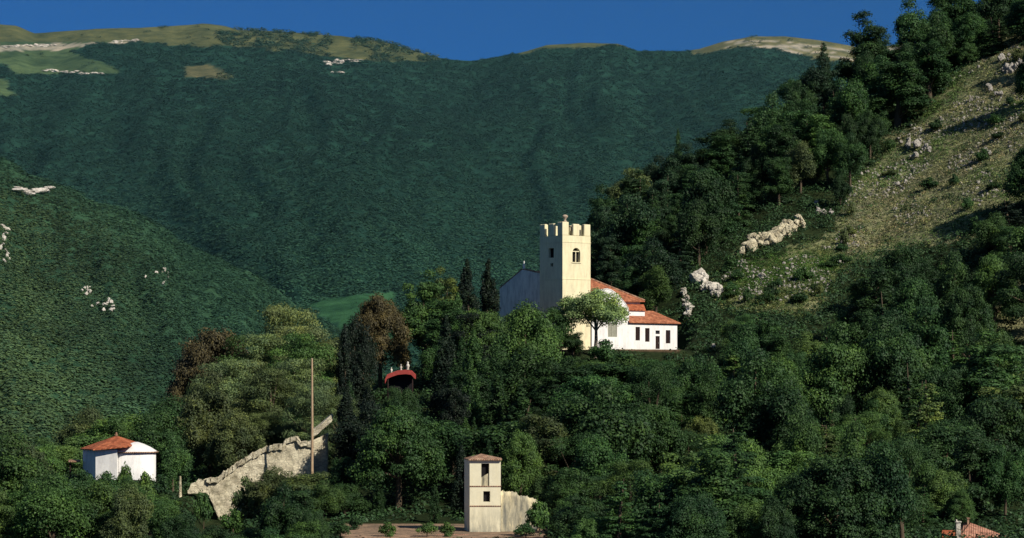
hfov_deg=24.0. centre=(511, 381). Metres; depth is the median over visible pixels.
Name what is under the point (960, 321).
broadleaf tree
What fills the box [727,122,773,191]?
fir tree
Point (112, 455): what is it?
house
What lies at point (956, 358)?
fir tree
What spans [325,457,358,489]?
broadleaf tree
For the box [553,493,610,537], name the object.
broadleaf tree
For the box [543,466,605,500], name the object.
broadleaf tree
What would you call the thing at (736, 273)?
shrub
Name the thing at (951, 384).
broadleaf tree
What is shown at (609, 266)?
broadleaf tree
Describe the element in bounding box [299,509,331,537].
broadleaf tree
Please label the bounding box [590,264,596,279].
broadleaf tree
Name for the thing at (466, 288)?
cypress tree
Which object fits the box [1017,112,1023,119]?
shrub
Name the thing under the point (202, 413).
broadleaf tree
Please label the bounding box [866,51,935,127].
broadleaf tree
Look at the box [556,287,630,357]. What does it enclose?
broadleaf tree
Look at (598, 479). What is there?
pine tree
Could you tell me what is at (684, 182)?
broadleaf tree
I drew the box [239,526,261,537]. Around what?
broadleaf tree
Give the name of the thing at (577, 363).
broadleaf tree
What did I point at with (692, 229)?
broadleaf tree
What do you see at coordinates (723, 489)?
broadleaf tree
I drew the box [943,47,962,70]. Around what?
broadleaf tree
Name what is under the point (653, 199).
fir tree
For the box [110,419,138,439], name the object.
broadleaf tree
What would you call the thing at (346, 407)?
cypress tree
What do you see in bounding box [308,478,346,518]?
broadleaf tree
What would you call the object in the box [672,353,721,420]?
broadleaf tree
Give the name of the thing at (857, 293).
broadleaf tree
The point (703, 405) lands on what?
broadleaf tree
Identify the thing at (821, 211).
rock outcrop
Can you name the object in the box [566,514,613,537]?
broadleaf tree
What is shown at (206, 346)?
broadleaf tree
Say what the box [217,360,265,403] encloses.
pine tree
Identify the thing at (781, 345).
broadleaf tree
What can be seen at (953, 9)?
broadleaf tree
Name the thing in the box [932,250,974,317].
broadleaf tree
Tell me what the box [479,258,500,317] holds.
cypress tree
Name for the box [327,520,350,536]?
shrub
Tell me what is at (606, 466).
broadleaf tree
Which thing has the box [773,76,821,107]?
broadleaf tree
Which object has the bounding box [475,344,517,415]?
broadleaf tree
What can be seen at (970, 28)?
broadleaf tree
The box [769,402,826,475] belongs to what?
broadleaf tree
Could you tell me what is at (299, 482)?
broadleaf tree
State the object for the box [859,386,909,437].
broadleaf tree
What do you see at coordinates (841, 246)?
shrub
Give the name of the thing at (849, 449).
broadleaf tree
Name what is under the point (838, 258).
shrub
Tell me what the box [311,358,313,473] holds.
pole
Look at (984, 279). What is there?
broadleaf tree
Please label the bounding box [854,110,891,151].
broadleaf tree
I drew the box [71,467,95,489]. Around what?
shrub
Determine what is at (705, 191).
broadleaf tree
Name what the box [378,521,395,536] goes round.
shrub
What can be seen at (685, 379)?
broadleaf tree
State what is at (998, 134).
shrub
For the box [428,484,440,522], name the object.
cypress tree
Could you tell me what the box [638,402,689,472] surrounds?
broadleaf tree
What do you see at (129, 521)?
broadleaf tree
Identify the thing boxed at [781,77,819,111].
broadleaf tree
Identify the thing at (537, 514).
shrub
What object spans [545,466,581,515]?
broadleaf tree
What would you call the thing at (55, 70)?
crag
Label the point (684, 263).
fir tree
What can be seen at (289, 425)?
broadleaf tree
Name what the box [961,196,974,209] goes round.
shrub
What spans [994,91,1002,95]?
boulder
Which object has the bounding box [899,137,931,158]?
rock outcrop
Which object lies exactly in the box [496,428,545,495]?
broadleaf tree
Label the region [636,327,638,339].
window
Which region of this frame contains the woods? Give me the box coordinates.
[0,157,386,455]
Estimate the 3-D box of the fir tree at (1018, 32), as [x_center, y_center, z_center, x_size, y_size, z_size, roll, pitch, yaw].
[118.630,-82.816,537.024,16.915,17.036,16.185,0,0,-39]
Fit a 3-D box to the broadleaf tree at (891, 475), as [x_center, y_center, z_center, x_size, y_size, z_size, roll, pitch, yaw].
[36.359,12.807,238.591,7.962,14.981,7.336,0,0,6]
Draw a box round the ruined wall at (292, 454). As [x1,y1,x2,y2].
[188,414,332,519]
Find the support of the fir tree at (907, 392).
on the ground at (370, 527)
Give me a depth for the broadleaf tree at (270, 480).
294.99 m
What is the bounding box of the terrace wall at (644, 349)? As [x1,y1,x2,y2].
[617,349,668,349]
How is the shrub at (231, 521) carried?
on the ground at (370, 527)
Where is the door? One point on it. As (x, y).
(657, 337)
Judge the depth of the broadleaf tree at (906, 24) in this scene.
557.84 m
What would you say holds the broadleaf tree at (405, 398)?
on the ground at (370, 527)
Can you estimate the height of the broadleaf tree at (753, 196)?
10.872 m
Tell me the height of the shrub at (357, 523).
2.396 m
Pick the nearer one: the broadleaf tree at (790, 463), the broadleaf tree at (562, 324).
the broadleaf tree at (790, 463)
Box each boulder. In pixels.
[895,179,907,185]
[986,83,993,90]
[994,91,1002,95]
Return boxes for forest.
[0,24,874,370]
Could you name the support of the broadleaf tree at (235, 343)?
on the ground at (370, 527)
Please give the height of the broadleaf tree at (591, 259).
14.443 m
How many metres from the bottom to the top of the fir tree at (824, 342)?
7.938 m
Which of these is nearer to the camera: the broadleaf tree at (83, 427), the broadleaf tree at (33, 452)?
the broadleaf tree at (33, 452)
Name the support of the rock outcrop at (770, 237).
on the ground at (370, 527)
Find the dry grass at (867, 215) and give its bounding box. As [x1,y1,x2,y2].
[711,37,1023,322]
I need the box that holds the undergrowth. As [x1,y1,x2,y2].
[41,11,1023,537]
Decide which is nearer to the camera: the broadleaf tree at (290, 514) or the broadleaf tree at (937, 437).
the broadleaf tree at (290, 514)
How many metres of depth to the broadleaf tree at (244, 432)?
329.58 m
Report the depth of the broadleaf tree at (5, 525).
234.03 m
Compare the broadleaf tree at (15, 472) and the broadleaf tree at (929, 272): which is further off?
the broadleaf tree at (929, 272)
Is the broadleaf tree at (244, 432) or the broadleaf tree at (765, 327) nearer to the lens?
the broadleaf tree at (244, 432)
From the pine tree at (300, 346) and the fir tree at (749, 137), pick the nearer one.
the pine tree at (300, 346)
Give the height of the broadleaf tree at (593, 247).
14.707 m
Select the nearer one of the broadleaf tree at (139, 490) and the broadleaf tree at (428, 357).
the broadleaf tree at (139, 490)
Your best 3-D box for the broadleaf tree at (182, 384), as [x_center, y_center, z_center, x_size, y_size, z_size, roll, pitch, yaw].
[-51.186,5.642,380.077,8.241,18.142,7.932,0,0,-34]
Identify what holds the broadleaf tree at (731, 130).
on the ground at (370, 527)
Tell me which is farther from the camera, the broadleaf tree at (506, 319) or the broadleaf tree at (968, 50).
the broadleaf tree at (968, 50)
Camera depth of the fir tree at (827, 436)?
309.73 m
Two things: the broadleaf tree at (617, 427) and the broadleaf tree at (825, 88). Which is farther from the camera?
the broadleaf tree at (825, 88)
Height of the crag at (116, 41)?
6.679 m
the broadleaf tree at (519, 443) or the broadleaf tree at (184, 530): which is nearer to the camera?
the broadleaf tree at (184, 530)
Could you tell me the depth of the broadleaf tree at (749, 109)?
545.37 m
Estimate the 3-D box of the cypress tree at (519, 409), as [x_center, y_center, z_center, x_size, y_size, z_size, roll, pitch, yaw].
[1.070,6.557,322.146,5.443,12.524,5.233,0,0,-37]
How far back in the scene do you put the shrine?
345.60 m
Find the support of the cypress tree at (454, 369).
on the ground at (370, 527)
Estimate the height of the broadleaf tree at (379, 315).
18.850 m
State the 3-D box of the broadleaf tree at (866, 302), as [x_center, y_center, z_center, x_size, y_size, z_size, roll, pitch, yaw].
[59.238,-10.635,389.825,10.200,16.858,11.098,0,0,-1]
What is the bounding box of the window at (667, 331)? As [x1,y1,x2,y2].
[666,330,669,342]
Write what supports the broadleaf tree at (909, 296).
on the ground at (370, 527)
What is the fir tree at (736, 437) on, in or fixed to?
on the ground at (370, 527)
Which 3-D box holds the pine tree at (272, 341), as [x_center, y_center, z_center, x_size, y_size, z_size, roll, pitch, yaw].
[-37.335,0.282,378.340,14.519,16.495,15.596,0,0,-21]
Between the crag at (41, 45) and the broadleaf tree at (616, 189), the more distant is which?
the crag at (41, 45)
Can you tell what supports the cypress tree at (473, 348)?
on the ground at (370, 527)
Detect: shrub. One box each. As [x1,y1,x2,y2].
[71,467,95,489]
[99,470,119,484]
[116,461,133,483]
[138,470,156,500]
[150,474,176,499]
[218,508,245,532]
[231,475,263,520]
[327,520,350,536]
[349,515,363,529]
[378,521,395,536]
[415,521,438,534]
[439,521,454,536]
[513,522,535,537]
[525,499,551,535]
[588,339,614,364]
[722,255,739,272]
[723,282,737,290]
[724,290,740,296]
[729,268,744,279]
[742,287,754,301]
[759,290,781,302]
[763,282,780,294]
[770,278,783,285]
[788,291,807,302]
[792,266,814,280]
[814,280,823,294]
[817,261,839,266]
[828,254,852,262]
[835,243,849,250]
[839,229,848,243]
[840,225,856,234]
[845,202,854,215]
[880,170,899,175]
[883,138,896,148]
[918,177,938,188]
[928,119,943,130]
[948,173,960,185]
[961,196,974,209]
[964,216,982,235]
[974,148,989,161]
[984,113,1004,123]
[985,182,1003,190]
[990,132,1004,138]
[1006,96,1014,103]
[1011,48,1023,59]
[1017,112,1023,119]
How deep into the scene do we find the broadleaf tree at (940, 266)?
411.06 m
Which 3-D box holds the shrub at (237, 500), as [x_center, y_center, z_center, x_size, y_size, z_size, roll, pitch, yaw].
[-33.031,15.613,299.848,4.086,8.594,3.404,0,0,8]
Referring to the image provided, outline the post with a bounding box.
[179,476,181,496]
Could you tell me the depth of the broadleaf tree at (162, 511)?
248.54 m
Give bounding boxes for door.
[656,336,658,348]
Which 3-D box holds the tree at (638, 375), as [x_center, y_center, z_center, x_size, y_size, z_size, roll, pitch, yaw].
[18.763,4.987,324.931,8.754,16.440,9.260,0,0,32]
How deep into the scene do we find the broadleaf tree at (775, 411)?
312.54 m
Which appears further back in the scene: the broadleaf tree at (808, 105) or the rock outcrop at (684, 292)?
the broadleaf tree at (808, 105)
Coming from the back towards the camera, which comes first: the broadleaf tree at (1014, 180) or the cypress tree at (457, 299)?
the broadleaf tree at (1014, 180)
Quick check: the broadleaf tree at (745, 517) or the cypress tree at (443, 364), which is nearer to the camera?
the broadleaf tree at (745, 517)
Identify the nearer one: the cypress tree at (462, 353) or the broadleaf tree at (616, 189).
the cypress tree at (462, 353)
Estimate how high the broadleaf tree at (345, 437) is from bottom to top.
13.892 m
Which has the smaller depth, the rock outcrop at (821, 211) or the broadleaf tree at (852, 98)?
the rock outcrop at (821, 211)
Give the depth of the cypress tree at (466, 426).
310.75 m
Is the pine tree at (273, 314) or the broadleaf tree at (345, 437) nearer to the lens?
the broadleaf tree at (345, 437)
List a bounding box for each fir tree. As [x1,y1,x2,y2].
[597,479,642,537]
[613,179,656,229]
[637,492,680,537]
[649,195,663,238]
[655,177,673,224]
[669,223,695,272]
[675,415,689,447]
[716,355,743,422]
[718,429,759,501]
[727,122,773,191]
[728,171,741,212]
[732,175,753,228]
[736,117,761,160]
[809,427,841,468]
[815,42,837,113]
[816,106,829,123]
[820,328,833,355]
[826,92,838,129]
[846,419,865,448]
[869,292,897,334]
[889,364,923,432]
[894,381,934,442]
[900,380,946,494]
[905,486,939,528]
[914,314,930,325]
[929,244,948,280]
[936,330,968,389]
[972,18,1007,56]
[983,199,1023,249]
[1006,4,1023,42]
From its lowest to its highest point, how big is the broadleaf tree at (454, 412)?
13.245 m
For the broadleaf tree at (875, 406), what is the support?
on the ground at (370, 527)
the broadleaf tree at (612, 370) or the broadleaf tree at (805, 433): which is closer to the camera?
the broadleaf tree at (805, 433)
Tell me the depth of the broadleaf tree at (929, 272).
409.79 m
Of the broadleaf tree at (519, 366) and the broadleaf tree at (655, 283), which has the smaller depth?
the broadleaf tree at (519, 366)
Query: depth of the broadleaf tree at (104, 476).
242.11 m
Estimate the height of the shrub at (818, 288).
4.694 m
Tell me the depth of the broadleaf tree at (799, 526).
237.13 m
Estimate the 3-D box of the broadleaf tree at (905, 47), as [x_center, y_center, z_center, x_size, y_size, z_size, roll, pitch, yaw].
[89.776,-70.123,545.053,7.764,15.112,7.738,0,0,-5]
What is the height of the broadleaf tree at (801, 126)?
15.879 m
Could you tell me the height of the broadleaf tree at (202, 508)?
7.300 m
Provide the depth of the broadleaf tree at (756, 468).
268.75 m
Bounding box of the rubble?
[721,45,1023,300]
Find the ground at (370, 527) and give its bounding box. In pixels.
[56,11,1023,537]
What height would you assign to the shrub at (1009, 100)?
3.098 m
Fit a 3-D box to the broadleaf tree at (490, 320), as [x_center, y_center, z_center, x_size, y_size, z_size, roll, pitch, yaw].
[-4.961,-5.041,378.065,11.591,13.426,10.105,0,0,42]
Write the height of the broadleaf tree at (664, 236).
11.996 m
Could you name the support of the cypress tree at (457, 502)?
on the ground at (370, 527)
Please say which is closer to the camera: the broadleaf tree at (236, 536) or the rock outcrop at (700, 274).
the broadleaf tree at (236, 536)
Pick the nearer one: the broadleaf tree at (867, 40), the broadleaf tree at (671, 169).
the broadleaf tree at (671, 169)
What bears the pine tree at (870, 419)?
on the ground at (370, 527)
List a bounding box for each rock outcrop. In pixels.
[680,287,694,319]
[689,268,723,296]
[740,214,805,254]
[814,200,833,214]
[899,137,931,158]
[997,53,1021,72]
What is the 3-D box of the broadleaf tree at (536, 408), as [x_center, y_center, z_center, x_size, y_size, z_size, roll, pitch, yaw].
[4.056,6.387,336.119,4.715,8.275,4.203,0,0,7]
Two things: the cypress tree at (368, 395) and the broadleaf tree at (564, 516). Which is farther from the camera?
the cypress tree at (368, 395)
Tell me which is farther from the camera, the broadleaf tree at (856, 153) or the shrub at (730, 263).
the broadleaf tree at (856, 153)
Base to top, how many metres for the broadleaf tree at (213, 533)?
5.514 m
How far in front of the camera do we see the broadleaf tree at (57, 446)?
336.39 m
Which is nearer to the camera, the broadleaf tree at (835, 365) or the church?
the broadleaf tree at (835, 365)
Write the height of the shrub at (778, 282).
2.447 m
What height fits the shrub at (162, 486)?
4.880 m
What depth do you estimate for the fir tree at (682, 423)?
326.94 m
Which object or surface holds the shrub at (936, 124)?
on the ground at (370, 527)
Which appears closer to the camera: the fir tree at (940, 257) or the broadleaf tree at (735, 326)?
the broadleaf tree at (735, 326)
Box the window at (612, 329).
[608,323,616,336]
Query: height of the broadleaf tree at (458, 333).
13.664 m
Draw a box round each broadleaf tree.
[0,429,52,533]
[0,490,20,537]
[3,477,58,537]
[8,470,98,537]
[12,441,58,490]
[14,436,62,479]
[35,442,66,479]
[39,478,99,537]
[42,443,70,478]
[50,405,105,446]
[54,437,82,473]
[68,406,107,446]
[69,415,133,447]
[80,476,124,537]
[87,471,131,537]
[90,480,144,499]
[93,410,169,442]
[98,484,154,537]
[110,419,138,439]
[119,476,145,496]
[127,409,185,476]
[141,391,203,454]
[141,492,179,534]
[147,502,188,537]
[156,432,195,490]
[157,493,182,517]
[158,510,201,537]
[161,363,197,406]
[165,327,248,405]
[173,367,234,474]
[191,490,214,528]
[196,534,211,537]
[199,524,230,537]
[202,410,266,471]
[214,331,267,399]
[225,535,246,537]
[227,389,287,428]
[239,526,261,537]
[242,465,293,504]
[255,527,286,537]
[256,481,304,537]
[260,407,313,439]
[276,418,309,443]
[280,489,332,535]
[281,470,331,501]
[285,519,323,537]
[288,389,337,436]
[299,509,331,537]
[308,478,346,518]
[322,335,375,389]
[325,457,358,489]
[326,400,401,482]
[328,482,372,514]
[344,400,452,507]
[349,291,412,391]
[380,385,425,422]
[398,269,445,375]
[414,298,462,379]
[418,345,442,379]
[420,415,472,491]
[426,383,450,420]
[433,266,462,313]
[436,387,477,477]
[438,372,491,424]
[444,414,572,487]
[451,312,499,364]
[453,308,509,359]
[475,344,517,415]
[484,346,556,413]
[489,295,568,401]
[489,306,558,344]
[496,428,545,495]
[509,414,572,506]
[524,474,554,509]
[527,357,598,416]
[529,398,548,431]
[533,389,601,468]
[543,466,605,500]
[545,306,576,351]
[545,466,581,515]
[547,374,621,445]
[549,494,577,533]
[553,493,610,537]
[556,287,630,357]
[559,355,586,369]
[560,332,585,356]
[561,378,663,497]
[566,506,597,537]
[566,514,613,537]
[568,431,629,498]
[574,353,643,408]
[578,360,604,370]
[581,183,618,232]
[581,204,619,262]
[590,225,625,276]
[590,253,604,282]
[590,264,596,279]
[593,375,635,410]
[594,236,625,286]
[596,461,644,528]
[602,192,659,251]
[605,167,661,200]
[606,355,644,381]
[609,279,621,287]
[610,169,648,214]
[615,266,646,296]
[616,369,689,417]
[618,216,656,265]
[619,245,653,288]
[620,237,685,309]
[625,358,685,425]
[625,467,683,537]
[628,401,666,463]
[638,264,673,311]
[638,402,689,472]
[641,154,679,198]
[642,178,673,230]
[648,490,727,537]
[653,219,682,257]
[656,141,700,191]
[656,460,685,477]
[660,435,733,484]
[663,387,695,426]
[664,193,682,233]
[667,457,726,537]
[668,447,765,537]
[670,357,726,414]
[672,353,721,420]
[675,167,737,255]
[675,371,725,431]
[676,197,723,265]
[677,164,698,201]
[677,414,720,463]
[680,168,743,249]
[685,162,710,178]
[690,131,743,168]
[699,432,775,486]
[700,134,742,181]
[704,431,784,498]
[707,346,790,435]
[714,323,759,361]
[715,118,749,160]
[715,338,739,376]
[717,318,737,349]
[720,322,769,377]
[722,502,762,537]
[727,475,774,521]
[730,171,762,216]
[736,376,822,447]
[739,145,766,191]
[740,106,779,147]
[747,90,791,152]
[752,351,811,415]
[754,311,782,361]
[755,107,782,179]
[756,439,786,472]
[756,495,797,537]
[760,124,798,174]
[762,156,794,205]
[763,469,844,537]
[764,449,818,484]
[766,334,802,372]
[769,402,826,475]
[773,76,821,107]
[778,450,904,537]
[779,96,824,131]
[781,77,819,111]
[781,110,824,174]
[783,139,816,193]
[785,350,810,379]
[789,506,829,537]
[792,330,823,358]
[798,318,875,426]
[799,55,840,113]
[800,114,847,175]
[811,125,846,184]
[822,410,850,457]
[826,74,874,133]
[828,395,863,436]
[829,309,854,336]
[830,173,852,205]
[831,130,869,185]
[832,9,889,84]
[835,112,860,144]
[835,419,880,501]
[836,309,879,349]
[843,264,905,333]
[845,277,872,308]
[845,311,927,415]
[846,438,919,537]
[849,48,879,89]
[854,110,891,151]
[855,115,888,158]
[858,317,922,369]
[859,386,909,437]
[861,54,892,114]
[863,397,892,443]
[865,307,933,400]
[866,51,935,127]
[874,243,934,295]
[875,419,910,458]
[876,32,891,68]
[877,43,901,78]
[887,277,945,327]
[887,337,932,417]
[890,304,955,374]
[892,0,933,50]
[895,39,923,64]
[900,418,989,507]
[903,32,953,105]
[911,361,977,429]
[915,466,974,519]
[918,12,959,72]
[918,256,940,292]
[919,6,955,41]
[926,0,979,22]
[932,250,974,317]
[933,250,965,292]
[937,281,998,361]
[937,428,1004,519]
[940,389,1023,498]
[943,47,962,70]
[945,488,978,523]
[946,328,1023,416]
[950,11,990,50]
[957,41,982,64]
[963,326,1022,387]
[969,251,1019,328]
[973,211,1009,255]
[974,0,1017,37]
[975,371,1023,455]
[982,442,1023,518]
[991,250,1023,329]
[997,226,1023,285]
[998,143,1023,203]
[1002,0,1023,31]
[1013,54,1023,99]
[1016,446,1023,502]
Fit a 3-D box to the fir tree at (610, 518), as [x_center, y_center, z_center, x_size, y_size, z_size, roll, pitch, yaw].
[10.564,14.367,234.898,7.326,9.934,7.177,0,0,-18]
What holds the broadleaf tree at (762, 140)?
on the ground at (370, 527)
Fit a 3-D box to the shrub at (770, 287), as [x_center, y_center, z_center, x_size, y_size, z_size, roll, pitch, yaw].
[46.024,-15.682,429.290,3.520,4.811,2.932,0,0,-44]
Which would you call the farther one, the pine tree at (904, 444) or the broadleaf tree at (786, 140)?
the broadleaf tree at (786, 140)
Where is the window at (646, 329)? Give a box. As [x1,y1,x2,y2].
[645,328,648,341]
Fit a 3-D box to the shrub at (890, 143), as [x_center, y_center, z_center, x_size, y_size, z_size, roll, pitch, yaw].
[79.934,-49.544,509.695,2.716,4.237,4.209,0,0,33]
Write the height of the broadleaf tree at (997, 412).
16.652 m
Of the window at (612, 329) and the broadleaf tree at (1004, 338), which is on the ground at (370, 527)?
the broadleaf tree at (1004, 338)
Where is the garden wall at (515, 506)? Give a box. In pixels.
[501,490,536,531]
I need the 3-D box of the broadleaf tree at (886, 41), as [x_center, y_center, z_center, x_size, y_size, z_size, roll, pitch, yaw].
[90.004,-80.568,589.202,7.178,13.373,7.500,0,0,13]
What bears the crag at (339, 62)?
on the mountain
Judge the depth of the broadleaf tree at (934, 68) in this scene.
524.99 m
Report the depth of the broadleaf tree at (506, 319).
382.23 m
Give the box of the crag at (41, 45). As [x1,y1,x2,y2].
[3,43,57,47]
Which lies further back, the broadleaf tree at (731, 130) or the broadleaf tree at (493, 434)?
the broadleaf tree at (731, 130)
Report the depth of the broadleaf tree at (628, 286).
444.62 m
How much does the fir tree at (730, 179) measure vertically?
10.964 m
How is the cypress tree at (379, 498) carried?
on the ground at (370, 527)
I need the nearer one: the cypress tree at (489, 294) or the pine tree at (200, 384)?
the pine tree at (200, 384)
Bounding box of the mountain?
[0,24,901,373]
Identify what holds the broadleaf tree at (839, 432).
on the ground at (370, 527)
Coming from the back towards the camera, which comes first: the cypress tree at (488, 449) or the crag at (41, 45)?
the crag at (41, 45)
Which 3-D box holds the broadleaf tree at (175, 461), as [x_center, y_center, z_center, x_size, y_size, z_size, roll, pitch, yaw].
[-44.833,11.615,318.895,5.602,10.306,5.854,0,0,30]
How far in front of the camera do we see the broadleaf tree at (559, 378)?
337.55 m
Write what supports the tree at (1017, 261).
on the ground at (370, 527)
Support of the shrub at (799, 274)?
on the ground at (370, 527)
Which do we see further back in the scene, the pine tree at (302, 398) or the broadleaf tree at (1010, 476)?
the pine tree at (302, 398)
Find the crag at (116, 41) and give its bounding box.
[112,39,138,42]
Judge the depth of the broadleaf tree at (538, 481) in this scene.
290.86 m
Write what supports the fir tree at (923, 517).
on the ground at (370, 527)
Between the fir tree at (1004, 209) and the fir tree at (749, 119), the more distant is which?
the fir tree at (749, 119)
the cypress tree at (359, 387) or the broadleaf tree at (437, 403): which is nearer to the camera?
the broadleaf tree at (437, 403)
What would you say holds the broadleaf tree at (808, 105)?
on the ground at (370, 527)
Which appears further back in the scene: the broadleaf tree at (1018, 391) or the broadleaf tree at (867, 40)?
the broadleaf tree at (867, 40)
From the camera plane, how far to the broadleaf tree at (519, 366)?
344.27 m
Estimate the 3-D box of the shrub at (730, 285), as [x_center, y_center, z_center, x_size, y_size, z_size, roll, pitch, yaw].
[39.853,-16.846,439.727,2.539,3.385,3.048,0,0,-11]
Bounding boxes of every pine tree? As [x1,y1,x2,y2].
[181,381,231,463]
[186,357,259,404]
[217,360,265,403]
[231,331,293,375]
[233,367,308,445]
[233,411,289,455]
[251,302,320,362]
[254,356,337,411]
[262,324,341,386]
[264,330,337,393]
[279,383,337,440]
[311,343,339,395]
[320,394,360,459]
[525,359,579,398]
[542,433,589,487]
[589,476,609,499]
[593,458,656,530]
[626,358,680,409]
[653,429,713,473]
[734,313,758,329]
[839,410,892,458]
[874,432,937,537]
[989,226,1018,258]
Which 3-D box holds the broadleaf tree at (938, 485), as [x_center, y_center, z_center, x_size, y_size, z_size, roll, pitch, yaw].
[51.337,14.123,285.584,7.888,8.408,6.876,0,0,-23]
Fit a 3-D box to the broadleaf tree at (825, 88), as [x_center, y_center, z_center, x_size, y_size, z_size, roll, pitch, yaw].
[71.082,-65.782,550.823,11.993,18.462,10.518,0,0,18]
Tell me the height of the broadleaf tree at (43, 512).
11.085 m
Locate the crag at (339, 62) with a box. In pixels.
[323,59,360,65]
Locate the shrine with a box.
[385,361,415,397]
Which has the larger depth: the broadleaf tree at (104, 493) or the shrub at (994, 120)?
the shrub at (994, 120)
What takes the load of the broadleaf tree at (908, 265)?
on the ground at (370, 527)
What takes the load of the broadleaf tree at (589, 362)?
on the ground at (370, 527)
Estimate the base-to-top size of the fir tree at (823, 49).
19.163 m
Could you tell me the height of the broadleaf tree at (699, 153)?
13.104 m
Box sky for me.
[0,0,983,60]
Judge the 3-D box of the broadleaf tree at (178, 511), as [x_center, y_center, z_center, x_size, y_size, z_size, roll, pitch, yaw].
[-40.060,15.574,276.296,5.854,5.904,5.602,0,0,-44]
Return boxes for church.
[499,215,680,349]
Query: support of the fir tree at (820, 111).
on the ground at (370, 527)
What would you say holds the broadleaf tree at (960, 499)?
on the ground at (370, 527)
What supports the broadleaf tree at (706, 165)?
on the ground at (370, 527)
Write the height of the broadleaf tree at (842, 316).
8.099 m
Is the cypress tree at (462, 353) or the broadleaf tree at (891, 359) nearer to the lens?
the broadleaf tree at (891, 359)
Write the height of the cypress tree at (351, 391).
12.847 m
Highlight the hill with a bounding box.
[0,157,386,453]
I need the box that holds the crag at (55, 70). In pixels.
[41,69,103,74]
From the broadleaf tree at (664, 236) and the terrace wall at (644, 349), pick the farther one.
the broadleaf tree at (664, 236)
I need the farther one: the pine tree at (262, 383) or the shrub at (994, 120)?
the shrub at (994, 120)
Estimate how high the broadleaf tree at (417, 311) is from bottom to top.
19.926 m
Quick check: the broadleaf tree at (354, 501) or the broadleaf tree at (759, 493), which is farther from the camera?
the broadleaf tree at (354, 501)
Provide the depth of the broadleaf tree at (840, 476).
236.17 m
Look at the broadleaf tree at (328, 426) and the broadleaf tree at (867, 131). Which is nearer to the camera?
the broadleaf tree at (328, 426)
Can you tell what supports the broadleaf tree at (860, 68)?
on the ground at (370, 527)
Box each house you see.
[68,432,157,480]
[942,518,1005,537]
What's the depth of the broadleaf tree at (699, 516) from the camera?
230.55 m
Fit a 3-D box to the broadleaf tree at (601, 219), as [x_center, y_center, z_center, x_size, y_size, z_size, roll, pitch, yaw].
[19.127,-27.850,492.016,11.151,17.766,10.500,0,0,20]
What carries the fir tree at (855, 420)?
on the ground at (370, 527)
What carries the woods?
on the hill
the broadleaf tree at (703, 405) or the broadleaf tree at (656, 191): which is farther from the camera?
the broadleaf tree at (656, 191)
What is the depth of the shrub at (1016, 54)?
522.21 m
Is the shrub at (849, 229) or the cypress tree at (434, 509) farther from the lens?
the shrub at (849, 229)
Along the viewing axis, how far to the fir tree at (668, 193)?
513.81 m
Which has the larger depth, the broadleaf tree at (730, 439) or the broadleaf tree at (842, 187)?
the broadleaf tree at (842, 187)
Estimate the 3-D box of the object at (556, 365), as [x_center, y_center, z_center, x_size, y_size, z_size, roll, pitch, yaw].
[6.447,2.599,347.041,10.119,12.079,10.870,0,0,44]
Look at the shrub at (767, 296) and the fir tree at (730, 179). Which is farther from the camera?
the fir tree at (730, 179)
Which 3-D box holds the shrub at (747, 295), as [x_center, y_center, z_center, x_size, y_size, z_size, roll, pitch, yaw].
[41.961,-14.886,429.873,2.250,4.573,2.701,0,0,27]
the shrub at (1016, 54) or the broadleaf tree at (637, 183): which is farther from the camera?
the shrub at (1016, 54)
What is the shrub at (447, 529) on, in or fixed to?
on the ground at (370, 527)
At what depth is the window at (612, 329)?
406.87 m
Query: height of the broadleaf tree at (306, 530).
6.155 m
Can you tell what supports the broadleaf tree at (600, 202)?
on the ground at (370, 527)
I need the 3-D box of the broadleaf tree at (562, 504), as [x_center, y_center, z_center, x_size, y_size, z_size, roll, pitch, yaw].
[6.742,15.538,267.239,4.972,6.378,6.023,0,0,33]
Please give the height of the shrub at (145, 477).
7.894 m
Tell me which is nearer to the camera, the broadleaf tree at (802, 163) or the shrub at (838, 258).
the shrub at (838, 258)
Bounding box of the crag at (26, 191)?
[12,186,55,194]
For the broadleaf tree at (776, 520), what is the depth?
233.35 m
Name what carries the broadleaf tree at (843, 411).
on the ground at (370, 527)
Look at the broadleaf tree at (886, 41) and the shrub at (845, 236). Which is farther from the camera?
the broadleaf tree at (886, 41)
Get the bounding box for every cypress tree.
[328,313,381,392]
[333,323,352,396]
[334,384,357,464]
[343,380,357,419]
[349,344,371,417]
[358,384,375,424]
[372,479,385,512]
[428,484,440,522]
[429,316,458,394]
[444,357,460,400]
[449,292,465,325]
[449,444,465,516]
[452,417,471,485]
[455,337,466,372]
[457,258,482,313]
[460,329,483,381]
[461,358,484,450]
[470,417,479,454]
[478,373,508,429]
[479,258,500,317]
[483,439,493,455]
[493,437,505,482]
[502,384,533,432]
[674,129,681,190]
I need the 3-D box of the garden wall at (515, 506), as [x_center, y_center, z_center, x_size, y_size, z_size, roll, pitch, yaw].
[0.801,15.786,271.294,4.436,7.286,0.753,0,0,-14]
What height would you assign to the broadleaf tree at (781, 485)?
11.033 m
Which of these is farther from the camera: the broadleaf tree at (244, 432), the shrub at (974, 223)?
the shrub at (974, 223)
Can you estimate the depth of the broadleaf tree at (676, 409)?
335.37 m
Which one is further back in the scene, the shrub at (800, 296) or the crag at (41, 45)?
the crag at (41, 45)

